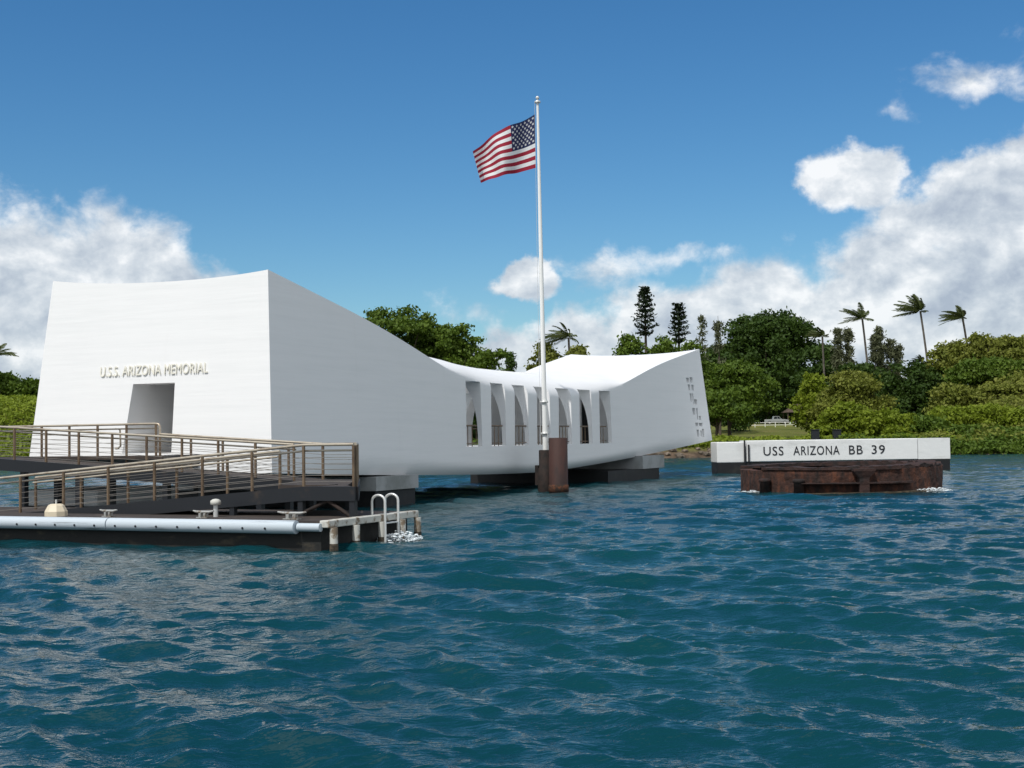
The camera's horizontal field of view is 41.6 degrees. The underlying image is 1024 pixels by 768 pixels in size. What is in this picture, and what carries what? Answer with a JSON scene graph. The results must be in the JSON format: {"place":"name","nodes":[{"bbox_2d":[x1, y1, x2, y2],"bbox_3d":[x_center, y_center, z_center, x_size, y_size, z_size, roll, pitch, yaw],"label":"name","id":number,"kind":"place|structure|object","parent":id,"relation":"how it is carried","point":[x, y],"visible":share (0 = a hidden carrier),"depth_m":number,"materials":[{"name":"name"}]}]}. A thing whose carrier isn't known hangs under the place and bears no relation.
{"place":"outdoors","nodes":[
{"label":"outdoors","id":0,"kind":"place"},
{"bbox_2d":[0,454,1023,767],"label":"water","id":1,"kind":"structure","parent":0,"point":[686,612],"depth_m":16.67,"materials":[{"name":"blue liquid"}]},
{"bbox_2d":[29,485,174,507],"bbox_3d":[-13.922,4.397,45.618,3.300,1.780,4.100,-2,-3,24],"label":"float","id":2,"kind":"object","parent":1,"relation":"on","point":[90,500],"visible":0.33,"depth_m":44.13,"materials":[{"name":"black paint"}]},
{"bbox_2d":[0,423,326,509],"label":"gangway","id":3,"kind":"object","parent":1,"relation":"in","point":[31,464],"visible":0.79,"depth_m":40.87,"materials":[{"name":"black paint"}]},
{"bbox_2d":[0,507,421,551],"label":"floating dock","id":4,"kind":"object","parent":1,"relation":"on","point":[316,530],"visible":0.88,"depth_m":32.33,"materials":[{"name":"black paint"}]},
{"bbox_2d":[44,499,67,516],"bbox_3d":[-11.577,3.143,34.216,0.517,0.420,0.517,1,-3,-43],"label":"dock light","id":5,"kind":"object","parent":4,"relation":"on","point":[55,510],"visible":1,"depth_m":34.03,"materials":[{"name":"beige plastic"}]},
{"bbox_2d":[99,509,117,516],"bbox_3d":[-10.020,3.201,33.454,0.549,0.190,0.160,-2,-3,24],"label":"cleat","id":6,"kind":"object","parent":4,"relation":"on","point":[108,513],"visible":1,"depth_m":33.42,"materials":[{"name":"metal"}]},
{"bbox_2d":[0,442,359,516],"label":"gangway","id":7,"kind":"object","parent":4,"relation":"on","point":[323,490],"visible":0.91,"depth_m":34.16,"materials":[{"name":"black paint"}]},
{"bbox_2d":[193,510,213,517],"bbox_3d":[-7.404,3.119,32.325,0.608,0.190,0.160,-2,-3,24],"label":"cleat","id":8,"kind":"object","parent":4,"relation":"on","point":[202,513],"visible":1,"depth_m":32.29,"materials":[{"name":"metal"}]},
{"bbox_2d":[210,499,220,516],"bbox_3d":[-7.224,3.018,32.851,0.260,0.440,0.260,-2,-3,24],"label":"vent post","id":9,"kind":"object","parent":4,"relation":"on","point":[215,503],"visible":0.98,"depth_m":32.79,"materials":[{"name":"white metal"}]},
{"bbox_2d":[277,511,306,519],"bbox_3d":[-5.102,3.043,31.229,0.786,0.190,0.160,-2,-3,24],"label":"cleat","id":10,"kind":"object","parent":4,"relation":"on","point":[293,514],"visible":1,"depth_m":31.18,"materials":[{"name":"metal"}]},
{"bbox_2d":[371,493,399,541],"bbox_3d":[-3.070,3.502,32.654,0.421,1.700,0.704,-2,-3,24],"label":"boarding ladder","id":11,"kind":"object","parent":4,"relation":"attached to","point":[385,512],"visible":0.77,"depth_m":32.43,"materials":[{"name":"white metal"}]},
{"bbox_2d":[29,270,711,507],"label":"memorial hall","id":12,"kind":"structure","parent":1,"relation":"in","point":[267,354],"depth_m":46.37,"materials":[{"name":"white paint"}]},
{"bbox_2d":[582,403,588,443],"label":"window opening","id":13,"kind":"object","parent":12,"relation":"in","point":[584,418],"depth_m":76.54,"materials":[{"name":"black"}]},
{"bbox_2d":[377,531,422,542],"bbox_3d":[-2.735,3.709,32.820,1.158,0.285,1.408,-1,-2,0],"label":"foam","id":14,"kind":"object","parent":1,"relation":"on","point":[412,539],"visible":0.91,"depth_m":32.58,"materials":[{"name":"white"}]},
{"bbox_2d":[535,450,548,491],"bbox_3d":[1.521,4.719,61.674,0.860,3.400,0.788,-2,-3,24],"label":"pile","id":15,"kind":"object","parent":1,"relation":"in","point":[542,475],"visible":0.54,"depth_m":61.43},
{"bbox_2d":[534,96,548,449],"bbox_3d":[1.349,-5.162,62.064,0.380,16.380,0.370,-2,-3,24],"label":"flagpole","id":16,"kind":"object","parent":15,"relation":"on","point":[544,433],"visible":1,"depth_m":61.93,"materials":[{"name":"white metal"}]},
{"bbox_2d":[473,114,535,182],"bbox_3d":[-0.361,-10.993,62.542,2.900,3.134,0.924,-1,-2,0],"label":"flag","id":17,"kind":"object","parent":16,"relation":"attached to","point":[509,149],"visible":1,"depth_m":62.66,"materials":[{"name":"multicoloured fabric"}]},
{"bbox_2d":[711,438,949,473],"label":"mooring quay","id":18,"kind":"structure","parent":1,"relation":"in","point":[729,457],"depth_m":84.62,"materials":[{"name":"white paint"}]},
{"bbox_2d":[734,460,942,493],"bbox_3d":[14.334,4.633,59.379,9.225,2.428,9.220,-1,-2,0],"label":"rusted barbette","id":19,"kind":"object","parent":1,"relation":"in","point":[867,476],"visible":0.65,"depth_m":55.93,"materials":[{"name":"brown metal"}]},
{"bbox_2d":[919,487,951,491],"bbox_3d":[17.492,4.396,56.057,1.646,0.221,0.734,-1,-2,0],"label":"foam","id":20,"kind":"object","parent":1,"relation":"on","point":[938,489],"visible":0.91,"depth_m":55.93,"materials":[{"name":"white"}]},
{"bbox_2d":[0,379,1023,457],"bbox_3d":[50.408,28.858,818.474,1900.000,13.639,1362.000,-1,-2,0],"label":"ground","id":21,"kind":"structure","parent":0,"point":[781,430],"depth_m":219.26,"materials":[{"name":"green plant"}]},
{"bbox_2d":[0,343,18,356],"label":"palm tree","id":22,"kind":"object","parent":21,"relation":"on","point":[3,352],"visible":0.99,"depth_m":184.65,"materials":[{"name":"green plant"}]},
{"bbox_2d":[0,370,20,395],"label":"broadleaf tree","id":23,"kind":"object","parent":21,"relation":"on","point":[6,377],"visible":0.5,"depth_m":186.81,"materials":[{"name":"green plant"}]},
{"bbox_2d":[0,394,36,456],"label":"slope scrub","id":24,"kind":"object","parent":21,"relation":"on","point":[14,402],"visible":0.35,"depth_m":159.81,"materials":[{"name":"green plant"}]},
{"bbox_2d":[1,375,39,396],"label":"broadleaf tree","id":25,"kind":"object","parent":21,"relation":"on","point":[28,385],"visible":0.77,"depth_m":184.77,"materials":[{"name":"green plant"}]},
{"bbox_2d":[363,304,436,358],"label":"broadleaf tree","id":26,"kind":"object","parent":21,"relation":"on","point":[400,324],"visible":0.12,"depth_m":203.68,"materials":[{"name":"green plant"}]},
{"bbox_2d":[409,311,455,357],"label":"broadleaf tree","id":27,"kind":"object","parent":21,"relation":"on","point":[424,341],"visible":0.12,"depth_m":206.80,"materials":[{"name":"green plant"}]},
{"bbox_2d":[420,322,486,366],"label":"broadleaf tree","id":28,"kind":"object","parent":21,"relation":"on","point":[460,346],"visible":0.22,"depth_m":204.76,"materials":[{"name":"green plant"}]},
{"bbox_2d":[472,412,477,439],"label":"broadleaf tree","id":29,"kind":"object","parent":21,"relation":"on","point":[474,423],"visible":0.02,"depth_m":158.19,"materials":[{"name":"green plant"}]},
{"bbox_2d":[464,347,513,371],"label":"broadleaf tree","id":30,"kind":"object","parent":21,"relation":"on","point":[484,359],"visible":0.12,"depth_m":201.90,"materials":[{"name":"green plant"}]},
{"bbox_2d":[504,351,517,371],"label":"tree","id":31,"kind":"object","parent":21,"relation":"on","point":[510,361],"visible":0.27,"depth_m":209.99,"materials":[{"name":"green plant"}]},
{"bbox_2d":[523,341,564,370],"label":"broadleaf tree","id":32,"kind":"object","parent":21,"relation":"on","point":[551,355],"visible":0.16,"depth_m":214.56,"materials":[{"name":"green plant"}]},
{"bbox_2d":[537,322,578,350],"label":"palm tree","id":33,"kind":"object","parent":21,"relation":"on","point":[561,334],"visible":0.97,"depth_m":214.22,"materials":[{"name":"green plant"}]},
{"bbox_2d":[564,344,590,356],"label":"broadleaf tree","id":34,"kind":"object","parent":21,"relation":"on","point":[579,350],"visible":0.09,"depth_m":211.59,"materials":[{"name":"green plant"}]},
{"bbox_2d":[612,331,648,355],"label":"broadleaf tree","id":35,"kind":"object","parent":21,"relation":"on","point":[627,346],"visible":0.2,"depth_m":189.42,"materials":[{"name":"green plant"}]},
{"bbox_2d":[631,286,659,352],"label":"norfolk pine","id":36,"kind":"object","parent":21,"relation":"on","point":[644,296],"visible":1,"depth_m":225.25,"materials":[{"name":"green plant"}]},
{"bbox_2d":[646,334,679,353],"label":"broadleaf tree","id":37,"kind":"object","parent":21,"relation":"on","point":[666,346],"visible":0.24,"depth_m":190.45,"materials":[{"name":"green plant"}]},
{"bbox_2d":[668,302,690,345],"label":"norfolk pine","id":38,"kind":"object","parent":21,"relation":"on","point":[678,309],"visible":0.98,"depth_m":225.22,"materials":[{"name":"green plant"}]},
{"bbox_2d":[473,432,919,446],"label":"shore scrub","id":39,"kind":"object","parent":21,"relation":"on","point":[844,435],"visible":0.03,"depth_m":151.06,"materials":[{"name":"green plant"}]},
{"bbox_2d":[677,339,720,391],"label":"broadleaf tree","id":40,"kind":"object","parent":21,"relation":"on","point":[691,345],"visible":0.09,"depth_m":188.60,"materials":[{"name":"green plant"}]},
{"bbox_2d":[695,313,710,362],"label":"ironwood tree","id":41,"kind":"object","parent":21,"relation":"on","point":[702,326],"visible":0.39,"depth_m":220.14,"materials":[{"name":"green plant"}]},
{"bbox_2d":[711,320,725,434],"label":"ironwood tree","id":42,"kind":"object","parent":21,"relation":"on","point":[717,335],"visible":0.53,"depth_m":222.18,"materials":[{"name":"green plant"}]},
{"bbox_2d":[701,347,739,432],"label":"banyan tree","id":43,"kind":"object","parent":21,"relation":"on","point":[712,357],"visible":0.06,"depth_m":233.52,"materials":[{"name":"green plant"}]},
{"bbox_2d":[705,388,759,437],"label":"layered tree","id":44,"kind":"object","parent":21,"relation":"on","point":[725,404],"visible":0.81,"depth_m":170.02,"materials":[{"name":"green plant"}]},
{"bbox_2d":[721,415,761,430],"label":"broadleaf tree","id":45,"kind":"object","parent":21,"relation":"on","point":[737,428],"visible":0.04,"depth_m":246.96,"materials":[{"name":"green plant"}]},
{"bbox_2d":[703,358,788,435],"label":"layered tree","id":46,"kind":"object","parent":21,"relation":"on","point":[750,382],"visible":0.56,"depth_m":195.99,"materials":[{"name":"green plant"}]},
{"bbox_2d":[705,305,824,423],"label":"banyan tree","id":47,"kind":"object","parent":21,"relation":"on","point":[773,344],"visible":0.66,"depth_m":319.13,"materials":[{"name":"green plant"}]},
{"bbox_2d":[750,413,789,423],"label":"broadleaf tree","id":48,"kind":"object","parent":21,"relation":"on","point":[761,420],"depth_m":339.49,"materials":[{"name":"green plant"}]},
{"bbox_2d":[751,422,795,426],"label":"rail fence","id":49,"kind":"object","parent":21,"relation":"on","point":[775,423],"visible":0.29,"depth_m":295.82,"materials":[{"name":"white paint"}]},
{"bbox_2d":[751,383,798,423],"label":"broadleaf tree","id":50,"kind":"object","parent":21,"relation":"on","point":[762,415],"visible":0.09,"depth_m":324.07,"materials":[{"name":"green plant"}]},
{"bbox_2d":[764,416,788,423],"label":"pickup truck","id":51,"kind":"object","parent":21,"relation":"on","point":[776,419],"visible":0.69,"depth_m":301.03,"materials":[{"name":"silver metal"}]},
{"bbox_2d":[781,404,807,423],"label":"lawn pavilion","id":52,"kind":"structure","parent":21,"relation":"on","point":[787,410],"depth_m":311.83,"materials":[{"name":"brown wood"}]},
{"bbox_2d":[787,371,828,433],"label":"bushy tree","id":53,"kind":"object","parent":21,"relation":"on","point":[811,387],"visible":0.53,"depth_m":203.81,"materials":[{"name":"green plant"}]},
{"bbox_2d":[789,340,840,397],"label":"broadleaf tree","id":54,"kind":"object","parent":21,"relation":"on","point":[815,355],"visible":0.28,"depth_m":253.35,"materials":[{"name":"green plant"}]},
{"bbox_2d":[810,429,819,439],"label":"utility box","id":55,"kind":"object","parent":21,"relation":"on","point":[815,434],"visible":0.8,"depth_m":151.03,"materials":[{"name":"black paint"}]},
{"bbox_2d":[805,328,828,383],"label":"palm tree","id":56,"kind":"object","parent":21,"relation":"on","point":[819,333],"visible":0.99,"depth_m":240.17,"materials":[{"name":"green plant"}]},
{"bbox_2d":[808,417,837,435],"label":"bushy tree","id":57,"kind":"object","parent":21,"relation":"on","point":[818,424],"visible":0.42,"depth_m":158.90,"materials":[{"name":"green plant"}]},
{"bbox_2d":[656,447,989,457],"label":"shore rocks","id":58,"kind":"object","parent":21,"relation":"on","point":[681,455],"visible":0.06,"depth_m":149.60,"materials":[{"name":"grey stone"}]},
{"bbox_2d":[686,430,971,446],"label":"shore scrub","id":59,"kind":"object","parent":21,"relation":"on","point":[723,438],"visible":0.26,"depth_m":152.44,"materials":[{"name":"green plant"}]},
{"bbox_2d":[826,327,847,386],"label":"ironwood tree","id":60,"kind":"object","parent":21,"relation":"on","point":[839,353],"visible":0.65,"depth_m":232.04,"materials":[{"name":"green plant"}]},
{"bbox_2d":[832,429,841,438],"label":"utility box","id":61,"kind":"object","parent":21,"relation":"on","point":[836,433],"visible":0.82,"depth_m":151.03,"materials":[{"name":"black paint"}]},
{"bbox_2d":[842,327,856,365],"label":"ironwood tree","id":62,"kind":"object","parent":21,"relation":"on","point":[849,335],"visible":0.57,"depth_m":233.08,"materials":[{"name":"green plant"}]},
{"bbox_2d":[819,399,883,436],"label":"bushy tree","id":63,"kind":"object","parent":21,"relation":"on","point":[852,417],"visible":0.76,"depth_m":156.20,"materials":[{"name":"green plant"}]},
{"bbox_2d":[805,367,899,420],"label":"bushy tree","id":64,"kind":"object","parent":21,"relation":"on","point":[858,386],"visible":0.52,"depth_m":188.23,"materials":[{"name":"green plant"}]},
{"bbox_2d":[838,302,873,361],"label":"palm tree","id":65,"kind":"object","parent":21,"relation":"on","point":[859,314],"visible":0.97,"depth_m":226.29,"materials":[{"name":"green plant"}]},
{"bbox_2d":[831,361,895,384],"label":"broadleaf tree","id":66,"kind":"object","parent":21,"relation":"on","point":[867,367],"visible":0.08,"depth_m":220.26,"materials":[{"name":"green plant"}]},
{"bbox_2d":[867,333,883,371],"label":"ironwood tree","id":67,"kind":"object","parent":21,"relation":"on","point":[874,357],"visible":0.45,"depth_m":233.99,"materials":[{"name":"green plant"}]},
{"bbox_2d":[873,325,887,371],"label":"ironwood tree","id":68,"kind":"object","parent":21,"relation":"on","point":[882,348],"visible":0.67,"depth_m":234.93,"materials":[{"name":"green plant"}]},
{"bbox_2d":[883,338,898,374],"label":"ironwood tree","id":69,"kind":"object","parent":21,"relation":"on","point":[890,354],"visible":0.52,"depth_m":235.91,"materials":[{"name":"green plant"}]},
{"bbox_2d":[869,406,918,436],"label":"bushy tree","id":70,"kind":"object","parent":21,"relation":"on","point":[892,420],"visible":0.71,"depth_m":155.69,"materials":[{"name":"green plant"}]},
{"bbox_2d":[892,342,906,378],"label":"ironwood tree","id":71,"kind":"object","parent":21,"relation":"on","point":[899,349],"visible":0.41,"depth_m":236.82,"materials":[{"name":"green plant"}]},
{"bbox_2d":[872,359,947,420],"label":"broadleaf tree","id":72,"kind":"object","parent":21,"relation":"on","point":[910,394],"visible":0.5,"depth_m":193.09,"materials":[{"name":"green plant"}]},
{"bbox_2d":[891,294,928,361],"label":"palm tree","id":73,"kind":"object","parent":21,"relation":"on","point":[915,308],"visible":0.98,"depth_m":224.25,"materials":[{"name":"green plant"}]},
{"bbox_2d":[911,355,924,362],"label":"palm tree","id":74,"kind":"object","parent":21,"relation":"on","point":[919,357],"visible":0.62,"depth_m":230.03,"materials":[{"name":"green plant"}]},
{"bbox_2d":[903,414,950,433],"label":"bushy tree","id":75,"kind":"object","parent":21,"relation":"on","point":[927,423],"visible":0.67,"depth_m":154.45,"materials":[{"name":"green plant"}]},
{"bbox_2d":[836,432,1023,454],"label":"shore scrub","id":76,"kind":"object","parent":21,"relation":"on","point":[989,443],"visible":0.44,"depth_m":145.93,"materials":[{"name":"green plant"}]},
{"bbox_2d":[921,339,967,385],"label":"kiawe tree","id":77,"kind":"object","parent":21,"relation":"on","point":[941,352],"visible":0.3,"depth_m":194.74,"materials":[{"name":"green plant"}]},
{"bbox_2d":[927,405,970,426],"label":"bushy tree","id":78,"kind":"object","parent":21,"relation":"on","point":[954,415],"visible":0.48,"depth_m":158.02,"materials":[{"name":"green plant"}]},
{"bbox_2d":[938,305,966,338],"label":"palm tree","id":79,"kind":"object","parent":21,"relation":"on","point":[957,315],"visible":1,"depth_m":214.29,"materials":[{"name":"green plant"}]},
{"bbox_2d":[921,381,986,414],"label":"bushy tree","id":80,"kind":"object","parent":21,"relation":"on","point":[946,394],"visible":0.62,"depth_m":170.66,"materials":[{"name":"green plant"}]},
{"bbox_2d":[942,423,990,437],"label":"bushy tree","id":81,"kind":"object","parent":21,"relation":"on","point":[967,430],"visible":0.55,"depth_m":151.00,"materials":[{"name":"green plant"}]},
{"bbox_2d":[911,366,1023,442],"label":"slope scrub","id":82,"kind":"object","parent":21,"relation":"on","point":[1019,379],"visible":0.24,"depth_m":166.78,"materials":[{"name":"green plant"}]},
{"bbox_2d":[942,331,1003,372],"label":"kiawe tree","id":83,"kind":"object","parent":21,"relation":"on","point":[976,344],"visible":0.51,"depth_m":191.36,"materials":[{"name":"green plant"}]},
{"bbox_2d":[940,354,1023,385],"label":"bushy tree","id":84,"kind":"object","parent":21,"relation":"on","point":[973,371],"visible":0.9,"depth_m":179.52,"materials":[{"name":"green plant"}]},
{"bbox_2d":[958,402,1014,426],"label":"bushy tree","id":85,"kind":"object","parent":21,"relation":"on","point":[980,413],"visible":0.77,"depth_m":158.31,"materials":[{"name":"green plant"}]},
{"bbox_2d":[976,382,1023,391],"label":"bushy tree","id":86,"kind":"object","parent":21,"relation":"on","point":[993,387],"visible":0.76,"depth_m":170.14,"materials":[{"name":"green plant"}]},
{"bbox_2d":[979,334,1023,360],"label":"kiawe tree","id":87,"kind":"object","parent":21,"relation":"on","point":[1011,346],"visible":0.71,"depth_m":188.35,"materials":[{"name":"green plant"}]},
{"bbox_2d":[984,424,1023,434],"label":"bushy tree","id":88,"kind":"object","parent":21,"relation":"on","point":[1010,429],"visible":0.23,"depth_m":150.20,"materials":[{"name":"green plant"}]},
{"bbox_2d":[991,406,1023,425],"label":"bushy tree","id":89,"kind":"object","parent":21,"relation":"on","point":[1014,416],"visible":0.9,"depth_m":156.31,"materials":[{"name":"green plant"}]},
{"bbox_2d":[997,358,1023,373],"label":"bushy tree","id":90,"kind":"object","parent":21,"relation":"on","point":[1020,364],"visible":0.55,"depth_m":178.27,"materials":[{"name":"green plant"}]},
{"bbox_2d":[0,0,1023,423],"label":"sky","id":91,"kind":"structure","parent":0,"point":[725,159],"materials":[{"name":"blue"}]},
{"label":"water","id":92,"kind":"structure","parent":0,"visible":0},
{"bbox_2d":[548,438,568,492],"bbox_3d":[2.114,4.659,61.023,0.940,4.450,0.933,-2,-3,24],"label":"steel pile","id":93,"kind":"object","parent":92,"relation":"in","point":[558,465],"visible":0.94,"depth_m":60.69,"materials":[{"name":"brown metal"}]}
]}

